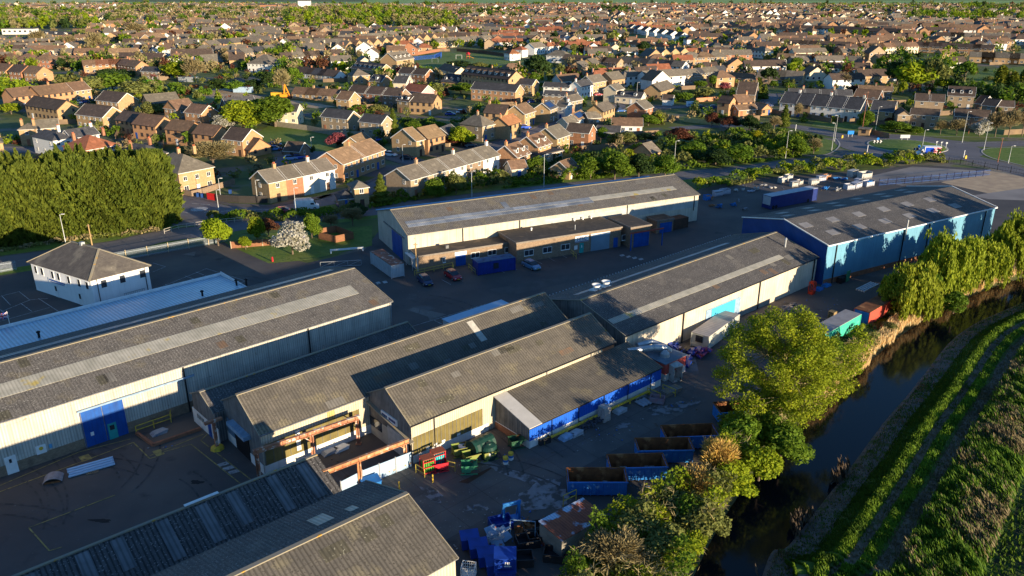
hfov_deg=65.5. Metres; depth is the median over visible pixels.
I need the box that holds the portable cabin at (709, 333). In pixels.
[690,311,739,347]
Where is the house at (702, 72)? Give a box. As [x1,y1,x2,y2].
[696,65,709,80]
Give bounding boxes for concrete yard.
[330,339,705,539]
[942,169,1023,192]
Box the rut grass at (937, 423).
[796,321,1023,575]
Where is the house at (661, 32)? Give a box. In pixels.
[657,28,667,37]
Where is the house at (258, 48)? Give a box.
[251,44,266,53]
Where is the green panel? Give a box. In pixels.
[846,270,850,281]
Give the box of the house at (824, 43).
[809,39,828,46]
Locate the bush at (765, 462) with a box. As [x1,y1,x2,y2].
[737,445,783,480]
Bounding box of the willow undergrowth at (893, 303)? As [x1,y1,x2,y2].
[890,264,1016,311]
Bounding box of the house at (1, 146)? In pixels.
[0,136,3,153]
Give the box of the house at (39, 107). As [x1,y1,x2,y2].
[24,96,79,119]
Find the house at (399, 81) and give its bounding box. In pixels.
[392,72,413,87]
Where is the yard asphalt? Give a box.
[0,165,1023,575]
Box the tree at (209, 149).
[183,140,236,165]
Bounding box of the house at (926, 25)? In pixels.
[917,23,938,26]
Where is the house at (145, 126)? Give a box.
[131,113,169,140]
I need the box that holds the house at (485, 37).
[481,34,492,40]
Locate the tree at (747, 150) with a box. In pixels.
[724,143,753,160]
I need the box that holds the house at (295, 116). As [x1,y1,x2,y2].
[277,104,303,123]
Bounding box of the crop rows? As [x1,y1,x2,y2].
[984,482,1023,575]
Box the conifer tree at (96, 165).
[76,159,122,237]
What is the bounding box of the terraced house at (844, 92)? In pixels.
[835,89,852,96]
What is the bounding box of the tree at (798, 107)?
[794,102,802,117]
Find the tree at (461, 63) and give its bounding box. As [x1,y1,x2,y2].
[446,60,473,66]
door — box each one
[4,455,18,474]
[53,284,59,297]
[77,292,83,305]
[79,400,128,447]
[208,424,212,437]
[277,193,280,201]
[387,425,408,454]
[392,230,402,259]
[454,251,466,265]
[579,243,583,252]
[613,237,617,247]
[633,231,648,247]
[659,222,671,232]
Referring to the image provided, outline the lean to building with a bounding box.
[0,272,246,349]
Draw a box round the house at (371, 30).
[364,26,375,32]
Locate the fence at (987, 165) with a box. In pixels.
[948,157,1022,173]
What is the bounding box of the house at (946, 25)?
[933,23,954,28]
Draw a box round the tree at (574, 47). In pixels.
[570,44,578,51]
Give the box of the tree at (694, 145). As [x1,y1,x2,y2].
[677,140,706,156]
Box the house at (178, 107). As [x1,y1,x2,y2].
[163,98,191,118]
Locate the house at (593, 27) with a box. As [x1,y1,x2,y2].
[586,24,597,29]
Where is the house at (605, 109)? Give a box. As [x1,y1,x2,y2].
[586,100,615,121]
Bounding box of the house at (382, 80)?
[369,74,392,86]
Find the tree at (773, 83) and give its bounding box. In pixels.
[770,80,778,87]
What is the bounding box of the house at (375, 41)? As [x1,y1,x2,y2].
[369,37,382,48]
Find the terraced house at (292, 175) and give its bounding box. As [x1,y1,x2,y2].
[276,163,304,198]
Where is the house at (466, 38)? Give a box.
[458,35,470,45]
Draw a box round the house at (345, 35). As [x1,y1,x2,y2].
[336,33,350,36]
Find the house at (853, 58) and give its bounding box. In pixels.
[844,54,861,61]
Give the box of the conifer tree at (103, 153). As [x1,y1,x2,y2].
[92,148,115,158]
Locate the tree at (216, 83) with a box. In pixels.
[205,78,227,90]
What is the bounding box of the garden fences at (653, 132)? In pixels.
[0,46,1023,159]
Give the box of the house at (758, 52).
[752,45,772,58]
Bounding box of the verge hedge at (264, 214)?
[206,200,354,221]
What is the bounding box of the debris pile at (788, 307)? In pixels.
[779,302,801,313]
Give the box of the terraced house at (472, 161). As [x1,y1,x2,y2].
[454,148,484,181]
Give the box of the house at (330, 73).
[318,68,345,78]
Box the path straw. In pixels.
[858,336,1023,575]
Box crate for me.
[538,435,550,445]
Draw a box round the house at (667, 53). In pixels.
[656,46,671,59]
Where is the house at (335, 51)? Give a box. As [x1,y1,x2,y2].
[326,47,342,55]
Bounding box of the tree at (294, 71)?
[286,67,302,78]
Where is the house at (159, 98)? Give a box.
[140,92,179,114]
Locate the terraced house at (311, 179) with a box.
[294,155,320,195]
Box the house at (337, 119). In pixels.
[320,108,360,130]
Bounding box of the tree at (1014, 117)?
[1002,109,1021,136]
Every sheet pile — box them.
[150,427,167,437]
[320,446,337,456]
[334,443,348,453]
[557,432,573,441]
[570,428,583,437]
[612,406,626,414]
[813,286,823,291]
[821,283,831,287]
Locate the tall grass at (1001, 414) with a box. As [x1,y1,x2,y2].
[871,342,1023,575]
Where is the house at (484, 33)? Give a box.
[478,30,489,34]
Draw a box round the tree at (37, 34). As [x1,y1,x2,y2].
[27,30,48,38]
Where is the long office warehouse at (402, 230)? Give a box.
[376,174,699,264]
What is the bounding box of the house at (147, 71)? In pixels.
[140,66,168,80]
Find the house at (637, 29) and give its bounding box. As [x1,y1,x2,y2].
[634,25,642,33]
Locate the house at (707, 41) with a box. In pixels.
[699,38,711,46]
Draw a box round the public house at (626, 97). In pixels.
[614,90,646,103]
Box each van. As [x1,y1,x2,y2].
[294,197,318,208]
[686,101,695,106]
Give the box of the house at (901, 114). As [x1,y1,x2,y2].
[893,106,911,122]
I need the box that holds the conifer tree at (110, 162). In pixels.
[92,150,149,235]
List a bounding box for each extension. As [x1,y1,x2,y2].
[530,147,563,161]
[732,103,757,116]
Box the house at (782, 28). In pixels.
[776,25,790,33]
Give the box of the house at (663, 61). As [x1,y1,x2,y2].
[652,58,672,64]
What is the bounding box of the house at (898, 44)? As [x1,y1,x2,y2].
[894,41,904,52]
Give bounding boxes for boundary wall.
[418,48,445,54]
[684,118,719,125]
[696,97,717,101]
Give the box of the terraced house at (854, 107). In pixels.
[842,95,868,121]
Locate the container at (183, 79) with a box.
[178,76,198,81]
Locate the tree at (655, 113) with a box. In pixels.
[651,110,668,120]
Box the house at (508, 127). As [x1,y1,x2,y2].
[494,113,522,139]
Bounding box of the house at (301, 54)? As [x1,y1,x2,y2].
[291,49,311,61]
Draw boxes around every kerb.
[0,158,792,256]
[816,125,1005,137]
[817,138,839,155]
[867,139,947,151]
[981,147,1023,165]
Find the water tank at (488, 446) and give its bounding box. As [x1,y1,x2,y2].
[481,441,497,461]
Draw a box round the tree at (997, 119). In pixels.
[987,109,1008,136]
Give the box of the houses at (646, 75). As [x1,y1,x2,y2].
[0,1,1023,89]
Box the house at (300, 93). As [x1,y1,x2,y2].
[291,85,319,99]
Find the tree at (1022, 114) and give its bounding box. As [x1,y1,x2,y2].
[1015,108,1023,135]
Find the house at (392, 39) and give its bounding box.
[386,35,397,44]
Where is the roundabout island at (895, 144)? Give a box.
[869,139,946,151]
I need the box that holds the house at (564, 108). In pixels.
[556,98,572,118]
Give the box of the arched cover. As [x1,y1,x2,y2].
[42,471,63,484]
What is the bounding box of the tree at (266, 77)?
[258,71,273,84]
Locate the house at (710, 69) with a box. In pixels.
[700,64,718,77]
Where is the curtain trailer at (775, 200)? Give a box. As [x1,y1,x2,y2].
[762,186,817,208]
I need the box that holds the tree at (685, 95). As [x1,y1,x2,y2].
[676,92,693,101]
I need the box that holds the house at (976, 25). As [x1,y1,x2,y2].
[970,23,981,27]
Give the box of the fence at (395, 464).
[339,452,411,490]
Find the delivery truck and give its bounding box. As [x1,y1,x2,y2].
[916,145,941,154]
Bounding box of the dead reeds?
[755,455,851,575]
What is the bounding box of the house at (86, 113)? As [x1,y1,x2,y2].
[74,103,120,130]
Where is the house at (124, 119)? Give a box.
[114,110,140,134]
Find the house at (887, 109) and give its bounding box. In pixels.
[870,100,897,119]
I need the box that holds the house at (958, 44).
[947,42,967,52]
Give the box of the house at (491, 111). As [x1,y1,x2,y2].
[483,101,510,121]
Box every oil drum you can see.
[503,455,507,464]
[508,451,513,460]
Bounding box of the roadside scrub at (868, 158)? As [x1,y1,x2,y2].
[692,148,947,189]
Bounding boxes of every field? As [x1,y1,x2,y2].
[0,0,114,3]
[47,2,360,4]
[344,3,636,4]
[366,0,748,2]
[380,52,525,69]
[668,3,1016,4]
[713,0,1023,2]
[988,487,1023,575]
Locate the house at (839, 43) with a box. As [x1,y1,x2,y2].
[831,40,850,49]
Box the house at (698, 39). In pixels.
[691,36,702,44]
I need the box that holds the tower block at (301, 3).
[298,0,310,6]
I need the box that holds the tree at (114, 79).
[95,72,127,90]
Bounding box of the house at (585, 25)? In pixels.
[579,23,589,32]
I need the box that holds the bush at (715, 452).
[699,435,740,474]
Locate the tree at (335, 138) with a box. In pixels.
[324,132,346,146]
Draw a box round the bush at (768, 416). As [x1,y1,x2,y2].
[753,409,785,443]
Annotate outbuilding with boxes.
[334,190,353,207]
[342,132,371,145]
[548,157,578,179]
[596,125,621,138]
[632,141,661,158]
[662,94,674,105]
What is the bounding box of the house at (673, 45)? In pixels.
[667,42,680,47]
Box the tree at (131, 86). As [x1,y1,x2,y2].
[114,80,152,95]
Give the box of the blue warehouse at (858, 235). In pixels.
[742,186,997,284]
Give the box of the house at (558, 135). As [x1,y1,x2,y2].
[540,123,570,151]
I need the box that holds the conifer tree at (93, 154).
[80,150,96,159]
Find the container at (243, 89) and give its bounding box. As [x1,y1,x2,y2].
[233,87,252,92]
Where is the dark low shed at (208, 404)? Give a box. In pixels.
[189,321,417,443]
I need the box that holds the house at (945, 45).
[934,41,954,51]
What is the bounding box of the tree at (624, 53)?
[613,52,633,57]
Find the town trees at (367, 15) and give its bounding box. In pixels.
[0,0,1023,102]
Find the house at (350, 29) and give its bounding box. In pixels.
[340,27,352,30]
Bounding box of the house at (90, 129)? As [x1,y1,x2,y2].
[62,122,100,138]
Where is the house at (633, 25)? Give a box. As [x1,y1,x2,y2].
[627,23,635,27]
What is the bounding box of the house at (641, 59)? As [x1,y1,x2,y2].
[628,56,649,65]
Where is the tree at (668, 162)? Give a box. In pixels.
[652,154,681,174]
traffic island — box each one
[830,150,847,157]
[843,136,860,139]
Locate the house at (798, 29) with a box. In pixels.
[789,26,803,31]
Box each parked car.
[271,145,281,150]
[274,206,289,212]
[283,155,297,159]
[292,154,305,158]
[385,151,397,156]
[400,154,413,159]
[417,273,432,285]
[444,268,461,280]
[445,111,455,114]
[464,142,476,146]
[521,124,530,128]
[521,258,540,270]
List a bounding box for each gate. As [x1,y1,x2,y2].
[206,192,215,200]
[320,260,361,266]
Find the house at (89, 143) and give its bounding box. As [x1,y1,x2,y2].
[61,127,119,151]
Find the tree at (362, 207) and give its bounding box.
[347,202,368,214]
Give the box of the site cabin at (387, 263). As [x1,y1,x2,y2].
[370,249,404,278]
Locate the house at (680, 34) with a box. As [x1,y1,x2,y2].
[674,31,688,40]
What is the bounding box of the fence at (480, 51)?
[456,48,503,55]
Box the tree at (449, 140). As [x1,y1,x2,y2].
[445,137,461,142]
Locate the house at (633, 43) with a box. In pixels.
[626,39,640,46]
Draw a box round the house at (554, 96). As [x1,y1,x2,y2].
[542,87,577,103]
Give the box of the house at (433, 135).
[415,124,446,154]
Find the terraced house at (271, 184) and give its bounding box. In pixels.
[249,162,287,203]
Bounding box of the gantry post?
[204,416,223,452]
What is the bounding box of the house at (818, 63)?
[808,60,834,72]
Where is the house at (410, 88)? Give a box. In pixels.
[405,80,434,94]
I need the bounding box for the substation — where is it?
[858,127,871,135]
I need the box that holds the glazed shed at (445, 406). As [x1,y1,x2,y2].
[366,312,616,463]
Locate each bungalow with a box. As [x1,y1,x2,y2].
[116,52,167,62]
[170,48,213,59]
[611,117,642,131]
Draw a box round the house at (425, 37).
[418,33,430,44]
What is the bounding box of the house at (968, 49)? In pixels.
[959,42,981,53]
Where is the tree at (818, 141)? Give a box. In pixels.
[807,138,823,153]
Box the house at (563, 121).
[556,115,578,128]
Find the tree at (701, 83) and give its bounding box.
[693,80,707,86]
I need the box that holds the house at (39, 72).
[23,64,53,82]
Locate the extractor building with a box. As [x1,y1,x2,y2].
[627,339,686,380]
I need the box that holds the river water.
[694,278,1023,575]
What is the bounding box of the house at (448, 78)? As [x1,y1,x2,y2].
[440,71,461,87]
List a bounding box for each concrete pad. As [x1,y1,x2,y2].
[866,166,987,185]
[973,188,1023,199]
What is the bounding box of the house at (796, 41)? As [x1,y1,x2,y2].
[788,39,803,44]
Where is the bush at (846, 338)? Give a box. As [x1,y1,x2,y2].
[840,336,852,341]
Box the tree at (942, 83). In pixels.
[934,77,953,90]
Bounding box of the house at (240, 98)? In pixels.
[219,95,254,108]
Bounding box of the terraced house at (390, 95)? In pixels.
[382,85,410,107]
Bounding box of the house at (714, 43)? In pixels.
[708,40,720,46]
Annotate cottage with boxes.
[503,159,528,176]
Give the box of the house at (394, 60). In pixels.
[380,50,414,72]
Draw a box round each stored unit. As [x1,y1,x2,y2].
[703,194,711,199]
[843,183,855,189]
[847,169,858,176]
[851,180,862,188]
[857,170,872,178]
[862,179,874,186]
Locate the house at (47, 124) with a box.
[31,118,58,131]
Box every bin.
[360,473,381,483]
[459,528,479,550]
[467,536,487,559]
[476,544,494,567]
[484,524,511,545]
[484,554,494,575]
[488,512,513,528]
[494,546,515,568]
[494,563,515,575]
[514,530,540,549]
[516,549,533,567]
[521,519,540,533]
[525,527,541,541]
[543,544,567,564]
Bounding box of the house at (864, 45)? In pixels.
[857,42,870,48]
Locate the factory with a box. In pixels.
[245,4,280,6]
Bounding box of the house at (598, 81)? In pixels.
[581,73,606,93]
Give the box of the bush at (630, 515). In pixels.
[607,499,667,537]
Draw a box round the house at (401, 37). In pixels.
[394,35,405,39]
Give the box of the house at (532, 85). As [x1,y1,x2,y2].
[515,78,539,95]
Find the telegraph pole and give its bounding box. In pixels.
[413,243,417,274]
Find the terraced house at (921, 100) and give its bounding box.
[913,91,930,107]
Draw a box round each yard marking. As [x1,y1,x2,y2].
[0,439,128,485]
[0,442,155,491]
[28,527,48,550]
[31,495,114,526]
[79,454,92,461]
[152,449,164,455]
[163,444,240,483]
[200,434,250,479]
[217,461,228,465]
[223,465,234,469]
[228,469,239,473]
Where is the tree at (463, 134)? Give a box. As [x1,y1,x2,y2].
[448,126,476,146]
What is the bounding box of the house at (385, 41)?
[377,36,390,47]
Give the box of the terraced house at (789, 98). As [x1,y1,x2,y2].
[779,90,800,115]
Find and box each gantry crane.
[252,414,361,476]
[322,438,408,482]
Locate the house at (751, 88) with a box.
[736,79,758,102]
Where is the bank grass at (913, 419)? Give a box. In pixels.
[784,308,1023,575]
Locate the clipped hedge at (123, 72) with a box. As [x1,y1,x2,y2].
[95,67,135,77]
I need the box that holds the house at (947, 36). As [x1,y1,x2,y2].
[935,31,962,41]
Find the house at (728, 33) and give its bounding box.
[722,29,733,39]
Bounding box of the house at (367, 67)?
[351,61,392,76]
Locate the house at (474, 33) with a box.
[466,30,481,35]
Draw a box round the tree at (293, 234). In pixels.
[268,221,310,254]
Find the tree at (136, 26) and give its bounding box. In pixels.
[124,22,149,31]
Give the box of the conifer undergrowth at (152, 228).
[0,226,159,251]
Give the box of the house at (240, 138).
[221,126,262,156]
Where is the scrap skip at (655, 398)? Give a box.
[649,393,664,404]
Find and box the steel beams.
[856,282,878,291]
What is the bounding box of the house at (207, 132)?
[191,123,227,143]
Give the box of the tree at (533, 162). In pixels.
[527,155,548,170]
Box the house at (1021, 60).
[1006,53,1023,64]
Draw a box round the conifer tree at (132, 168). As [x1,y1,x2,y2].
[115,156,160,231]
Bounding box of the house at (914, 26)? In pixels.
[901,23,922,29]
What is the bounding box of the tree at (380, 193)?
[370,174,391,204]
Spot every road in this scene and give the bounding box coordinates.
[0,159,793,268]
[4,147,34,152]
[172,195,335,224]
[194,88,335,107]
[271,151,325,166]
[322,185,375,200]
[366,104,626,185]
[385,154,420,164]
[434,116,468,118]
[628,93,777,108]
[669,122,790,128]
[786,124,847,137]
[793,152,880,164]
[835,134,983,159]
[953,140,1023,146]
[962,157,1023,176]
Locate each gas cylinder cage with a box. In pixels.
[419,452,435,475]
[429,446,445,463]
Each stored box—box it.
[712,189,722,196]
[720,188,730,194]
[777,176,786,182]
[784,173,792,180]
[789,180,798,186]
[808,178,819,184]
[816,175,826,181]
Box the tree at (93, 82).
[79,76,106,90]
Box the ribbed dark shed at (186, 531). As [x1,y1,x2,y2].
[12,453,341,575]
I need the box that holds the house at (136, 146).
[122,136,168,153]
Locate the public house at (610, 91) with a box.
[603,83,624,102]
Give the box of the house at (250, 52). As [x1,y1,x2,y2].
[239,46,255,59]
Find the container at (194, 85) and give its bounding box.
[189,84,198,87]
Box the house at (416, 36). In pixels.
[410,33,423,39]
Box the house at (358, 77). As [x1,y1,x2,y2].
[346,69,369,84]
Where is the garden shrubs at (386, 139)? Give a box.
[1,55,1023,184]
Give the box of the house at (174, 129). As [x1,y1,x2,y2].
[163,119,197,145]
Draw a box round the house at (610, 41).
[605,37,618,45]
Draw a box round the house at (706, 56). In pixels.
[697,50,715,63]
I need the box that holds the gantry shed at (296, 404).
[220,292,567,473]
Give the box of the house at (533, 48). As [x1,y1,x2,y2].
[525,42,546,54]
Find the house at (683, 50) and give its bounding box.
[675,45,688,54]
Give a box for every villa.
[17,118,37,145]
[31,124,72,153]
[168,144,215,191]
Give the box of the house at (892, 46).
[880,41,896,53]
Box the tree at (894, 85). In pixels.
[885,81,897,92]
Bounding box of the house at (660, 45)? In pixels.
[652,41,668,47]
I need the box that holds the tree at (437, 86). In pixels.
[431,82,444,93]
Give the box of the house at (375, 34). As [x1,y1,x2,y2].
[368,32,381,36]
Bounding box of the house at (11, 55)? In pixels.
[0,51,19,63]
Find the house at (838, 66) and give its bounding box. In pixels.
[826,60,852,72]
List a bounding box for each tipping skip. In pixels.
[432,456,448,473]
[451,441,467,458]
[461,459,477,475]
[462,449,480,462]
[483,448,499,461]
[507,434,526,450]
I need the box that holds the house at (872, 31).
[863,27,885,35]
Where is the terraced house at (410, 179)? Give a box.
[384,158,430,198]
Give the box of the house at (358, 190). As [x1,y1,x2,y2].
[346,180,369,206]
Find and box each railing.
[135,410,171,431]
[164,217,242,233]
[414,262,453,274]
[415,464,424,477]
[563,489,576,505]
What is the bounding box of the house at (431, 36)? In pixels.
[426,32,437,39]
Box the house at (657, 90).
[643,80,675,99]
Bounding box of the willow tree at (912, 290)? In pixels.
[876,260,950,322]
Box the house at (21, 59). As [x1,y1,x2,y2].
[15,51,37,64]
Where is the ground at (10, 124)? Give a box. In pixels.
[0,0,1023,575]
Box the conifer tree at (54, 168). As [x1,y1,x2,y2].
[40,153,90,240]
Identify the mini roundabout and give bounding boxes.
[191,207,207,210]
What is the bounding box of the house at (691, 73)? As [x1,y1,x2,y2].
[682,66,701,84]
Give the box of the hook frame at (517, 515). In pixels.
[501,500,520,521]
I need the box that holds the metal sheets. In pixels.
[635,397,653,406]
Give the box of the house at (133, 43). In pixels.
[123,42,156,47]
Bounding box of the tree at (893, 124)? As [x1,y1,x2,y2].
[878,120,911,132]
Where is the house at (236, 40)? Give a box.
[228,36,243,43]
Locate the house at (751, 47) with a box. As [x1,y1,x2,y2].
[743,44,756,51]
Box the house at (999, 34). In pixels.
[981,32,1010,37]
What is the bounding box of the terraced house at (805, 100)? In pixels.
[794,92,816,117]
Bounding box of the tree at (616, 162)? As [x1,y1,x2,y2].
[600,149,636,179]
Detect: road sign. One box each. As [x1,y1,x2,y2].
[873,138,882,143]
[900,135,909,139]
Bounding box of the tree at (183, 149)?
[175,145,199,156]
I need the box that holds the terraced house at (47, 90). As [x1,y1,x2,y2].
[29,81,58,98]
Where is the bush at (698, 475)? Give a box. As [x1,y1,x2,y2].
[677,462,718,496]
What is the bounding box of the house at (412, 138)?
[390,126,425,156]
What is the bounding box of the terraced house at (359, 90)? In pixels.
[348,82,369,101]
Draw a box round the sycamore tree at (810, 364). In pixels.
[711,304,865,428]
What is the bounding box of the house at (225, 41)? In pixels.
[217,37,232,44]
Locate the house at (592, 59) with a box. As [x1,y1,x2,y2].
[585,56,600,72]
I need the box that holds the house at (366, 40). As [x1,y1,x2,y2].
[360,37,372,45]
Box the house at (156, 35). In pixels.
[140,32,166,38]
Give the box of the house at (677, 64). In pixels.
[666,59,689,68]
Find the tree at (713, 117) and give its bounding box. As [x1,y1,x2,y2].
[704,112,719,126]
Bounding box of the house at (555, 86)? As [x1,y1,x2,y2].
[543,82,571,92]
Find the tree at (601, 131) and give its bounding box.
[597,127,607,136]
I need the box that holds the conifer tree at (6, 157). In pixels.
[0,148,33,175]
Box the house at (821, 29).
[814,25,833,33]
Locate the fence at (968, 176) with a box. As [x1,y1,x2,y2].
[878,169,989,185]
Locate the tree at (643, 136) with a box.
[636,133,657,141]
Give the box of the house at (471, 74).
[461,65,523,84]
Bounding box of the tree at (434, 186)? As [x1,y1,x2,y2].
[424,177,444,197]
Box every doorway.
[235,434,250,460]
[408,444,411,459]
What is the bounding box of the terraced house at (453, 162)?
[437,148,466,179]
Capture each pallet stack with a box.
[597,403,610,422]
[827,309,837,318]
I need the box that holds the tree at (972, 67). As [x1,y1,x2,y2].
[953,60,977,82]
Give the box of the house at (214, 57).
[196,54,223,65]
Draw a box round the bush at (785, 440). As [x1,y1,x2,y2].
[758,419,815,464]
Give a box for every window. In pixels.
[100,279,107,288]
[119,274,126,283]
[139,269,145,278]
[369,415,381,431]
[471,251,479,258]
[488,249,496,255]
[493,263,498,268]
[524,249,533,256]
[543,246,551,253]
[561,243,569,250]
[695,335,702,342]
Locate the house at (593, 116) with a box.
[583,111,601,123]
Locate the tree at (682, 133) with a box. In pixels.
[663,127,692,140]
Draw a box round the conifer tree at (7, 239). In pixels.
[0,163,18,246]
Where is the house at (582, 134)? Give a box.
[566,122,596,146]
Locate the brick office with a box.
[405,236,507,271]
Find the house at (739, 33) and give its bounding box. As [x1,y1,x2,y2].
[731,30,744,35]
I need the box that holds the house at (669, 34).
[665,29,677,39]
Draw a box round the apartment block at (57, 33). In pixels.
[43,31,83,35]
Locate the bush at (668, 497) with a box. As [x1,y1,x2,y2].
[654,485,692,524]
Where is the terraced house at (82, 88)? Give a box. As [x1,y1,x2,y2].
[66,78,92,100]
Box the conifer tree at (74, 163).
[57,152,108,240]
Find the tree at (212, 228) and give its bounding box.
[200,218,232,245]
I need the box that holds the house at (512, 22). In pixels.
[505,20,516,24]
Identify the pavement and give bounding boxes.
[3,146,38,154]
[185,194,331,206]
[317,182,386,198]
[363,103,626,182]
[385,151,424,165]
[620,94,780,109]
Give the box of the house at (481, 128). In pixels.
[459,110,495,141]
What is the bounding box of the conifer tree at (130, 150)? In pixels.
[104,144,134,157]
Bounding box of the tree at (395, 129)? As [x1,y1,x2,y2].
[389,108,399,134]
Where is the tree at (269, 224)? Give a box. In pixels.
[261,218,279,235]
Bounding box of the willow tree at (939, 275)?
[923,267,945,296]
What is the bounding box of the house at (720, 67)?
[715,63,729,71]
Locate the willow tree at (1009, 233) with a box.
[982,208,1023,282]
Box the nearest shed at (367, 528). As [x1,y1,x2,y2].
[151,480,458,575]
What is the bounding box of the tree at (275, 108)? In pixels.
[247,95,295,126]
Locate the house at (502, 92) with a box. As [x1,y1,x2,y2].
[470,81,524,102]
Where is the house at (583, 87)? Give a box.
[569,78,593,97]
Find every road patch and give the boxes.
[87,519,110,522]
[191,480,204,483]
[406,308,445,319]
[420,487,442,502]
[460,467,490,483]
[462,504,488,510]
[478,460,543,482]
[513,479,568,511]
[612,422,630,428]
[647,400,700,414]
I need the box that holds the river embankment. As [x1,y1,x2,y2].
[763,303,1023,575]
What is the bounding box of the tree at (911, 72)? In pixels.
[890,60,938,91]
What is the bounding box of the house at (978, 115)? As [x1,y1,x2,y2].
[953,108,990,124]
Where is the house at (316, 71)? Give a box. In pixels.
[307,67,324,79]
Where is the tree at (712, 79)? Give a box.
[709,75,716,87]
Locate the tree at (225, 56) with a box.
[220,53,227,59]
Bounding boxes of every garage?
[244,137,271,155]
[282,141,310,155]
[756,102,771,115]
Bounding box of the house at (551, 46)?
[544,40,560,53]
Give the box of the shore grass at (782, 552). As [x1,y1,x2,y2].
[767,303,1023,575]
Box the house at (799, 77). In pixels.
[773,69,805,85]
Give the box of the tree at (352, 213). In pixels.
[340,206,363,225]
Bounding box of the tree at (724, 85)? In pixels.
[718,82,730,88]
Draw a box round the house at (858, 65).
[844,61,870,72]
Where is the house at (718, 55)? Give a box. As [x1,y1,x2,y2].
[709,49,727,63]
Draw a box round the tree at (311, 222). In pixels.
[303,213,322,237]
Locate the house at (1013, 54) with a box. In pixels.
[994,51,1020,64]
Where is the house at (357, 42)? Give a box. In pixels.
[350,38,361,51]
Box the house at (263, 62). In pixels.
[247,54,280,72]
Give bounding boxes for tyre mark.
[0,503,73,517]
[0,514,57,527]
[12,474,45,528]
[29,467,64,523]
[32,478,49,519]
[49,470,68,515]
[52,459,61,471]
[69,453,77,465]
[85,452,119,478]
[93,457,151,467]
[97,445,136,473]
[106,467,138,474]
[121,446,144,486]
[135,444,160,488]
[178,479,199,498]
[193,471,215,491]
[477,463,558,486]
[478,435,508,474]
[490,430,524,473]
[497,457,566,478]
[552,438,574,452]
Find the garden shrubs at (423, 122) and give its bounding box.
[398,116,446,127]
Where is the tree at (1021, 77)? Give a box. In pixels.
[1019,70,1023,85]
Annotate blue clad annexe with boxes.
[494,341,662,448]
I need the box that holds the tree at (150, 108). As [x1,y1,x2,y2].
[137,101,163,113]
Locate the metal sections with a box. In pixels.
[67,456,114,477]
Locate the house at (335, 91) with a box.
[321,87,346,101]
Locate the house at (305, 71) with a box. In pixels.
[297,65,314,77]
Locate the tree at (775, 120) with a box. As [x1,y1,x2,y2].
[768,116,781,128]
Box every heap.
[486,526,510,544]
[513,518,534,533]
[579,420,596,430]
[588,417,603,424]
[668,341,681,350]
[679,345,689,354]
[681,345,701,354]
[686,354,692,367]
[692,347,712,358]
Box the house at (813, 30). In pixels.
[802,26,817,34]
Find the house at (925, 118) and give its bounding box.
[909,107,940,129]
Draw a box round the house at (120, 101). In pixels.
[95,90,138,111]
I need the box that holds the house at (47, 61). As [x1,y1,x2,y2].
[33,52,58,68]
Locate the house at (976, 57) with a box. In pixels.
[969,50,994,62]
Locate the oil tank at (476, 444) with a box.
[465,432,496,459]
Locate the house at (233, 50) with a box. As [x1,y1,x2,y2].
[224,48,244,62]
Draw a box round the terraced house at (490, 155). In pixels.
[472,140,500,174]
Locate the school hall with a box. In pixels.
[1,28,38,34]
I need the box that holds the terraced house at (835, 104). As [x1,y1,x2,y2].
[825,95,848,117]
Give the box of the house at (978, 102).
[973,95,990,108]
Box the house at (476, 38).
[469,34,482,45]
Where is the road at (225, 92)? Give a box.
[194,88,335,107]
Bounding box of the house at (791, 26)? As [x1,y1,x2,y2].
[784,24,802,27]
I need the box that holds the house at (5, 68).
[0,62,13,79]
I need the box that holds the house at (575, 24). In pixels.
[571,22,581,26]
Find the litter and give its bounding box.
[131,182,841,569]
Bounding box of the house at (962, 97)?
[946,86,976,108]
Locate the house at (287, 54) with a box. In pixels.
[277,50,299,58]
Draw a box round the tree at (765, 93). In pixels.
[761,84,769,98]
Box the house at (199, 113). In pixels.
[183,103,218,122]
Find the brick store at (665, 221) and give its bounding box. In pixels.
[646,214,674,233]
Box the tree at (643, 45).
[636,41,650,49]
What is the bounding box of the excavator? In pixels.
[280,84,290,98]
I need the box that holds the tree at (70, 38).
[60,35,76,42]
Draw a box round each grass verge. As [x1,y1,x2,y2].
[0,250,31,274]
[9,156,791,252]
[116,165,815,255]
[166,85,220,103]
[224,226,371,262]
[257,126,337,151]
[629,35,670,44]
[687,134,837,157]
[811,120,1023,137]
[963,66,1023,94]
[983,147,1023,164]
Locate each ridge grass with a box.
[792,312,1023,575]
[832,324,1023,575]
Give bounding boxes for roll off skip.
[566,467,628,495]
[606,452,668,480]
[634,437,694,462]
[660,423,718,447]
[712,400,761,423]
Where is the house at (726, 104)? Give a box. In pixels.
[716,95,736,115]
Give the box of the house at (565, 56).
[561,53,580,66]
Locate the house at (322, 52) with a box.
[314,48,328,59]
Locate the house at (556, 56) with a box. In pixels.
[546,50,569,62]
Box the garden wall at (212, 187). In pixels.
[183,178,234,195]
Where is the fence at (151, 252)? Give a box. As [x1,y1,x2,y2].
[118,237,226,258]
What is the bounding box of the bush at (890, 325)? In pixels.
[879,321,898,331]
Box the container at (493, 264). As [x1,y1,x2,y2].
[472,253,515,275]
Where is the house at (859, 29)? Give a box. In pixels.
[848,26,868,34]
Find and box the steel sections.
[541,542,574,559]
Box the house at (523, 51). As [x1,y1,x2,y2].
[514,44,527,57]
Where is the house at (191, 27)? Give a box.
[187,25,200,30]
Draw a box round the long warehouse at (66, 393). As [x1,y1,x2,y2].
[0,267,392,477]
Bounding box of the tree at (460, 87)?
[445,83,472,93]
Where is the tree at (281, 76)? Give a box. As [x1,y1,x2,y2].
[272,68,291,90]
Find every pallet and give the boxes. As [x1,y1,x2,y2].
[86,469,98,474]
[460,560,476,575]
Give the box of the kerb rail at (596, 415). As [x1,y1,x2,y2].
[547,390,649,437]
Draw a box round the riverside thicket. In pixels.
[558,330,879,575]

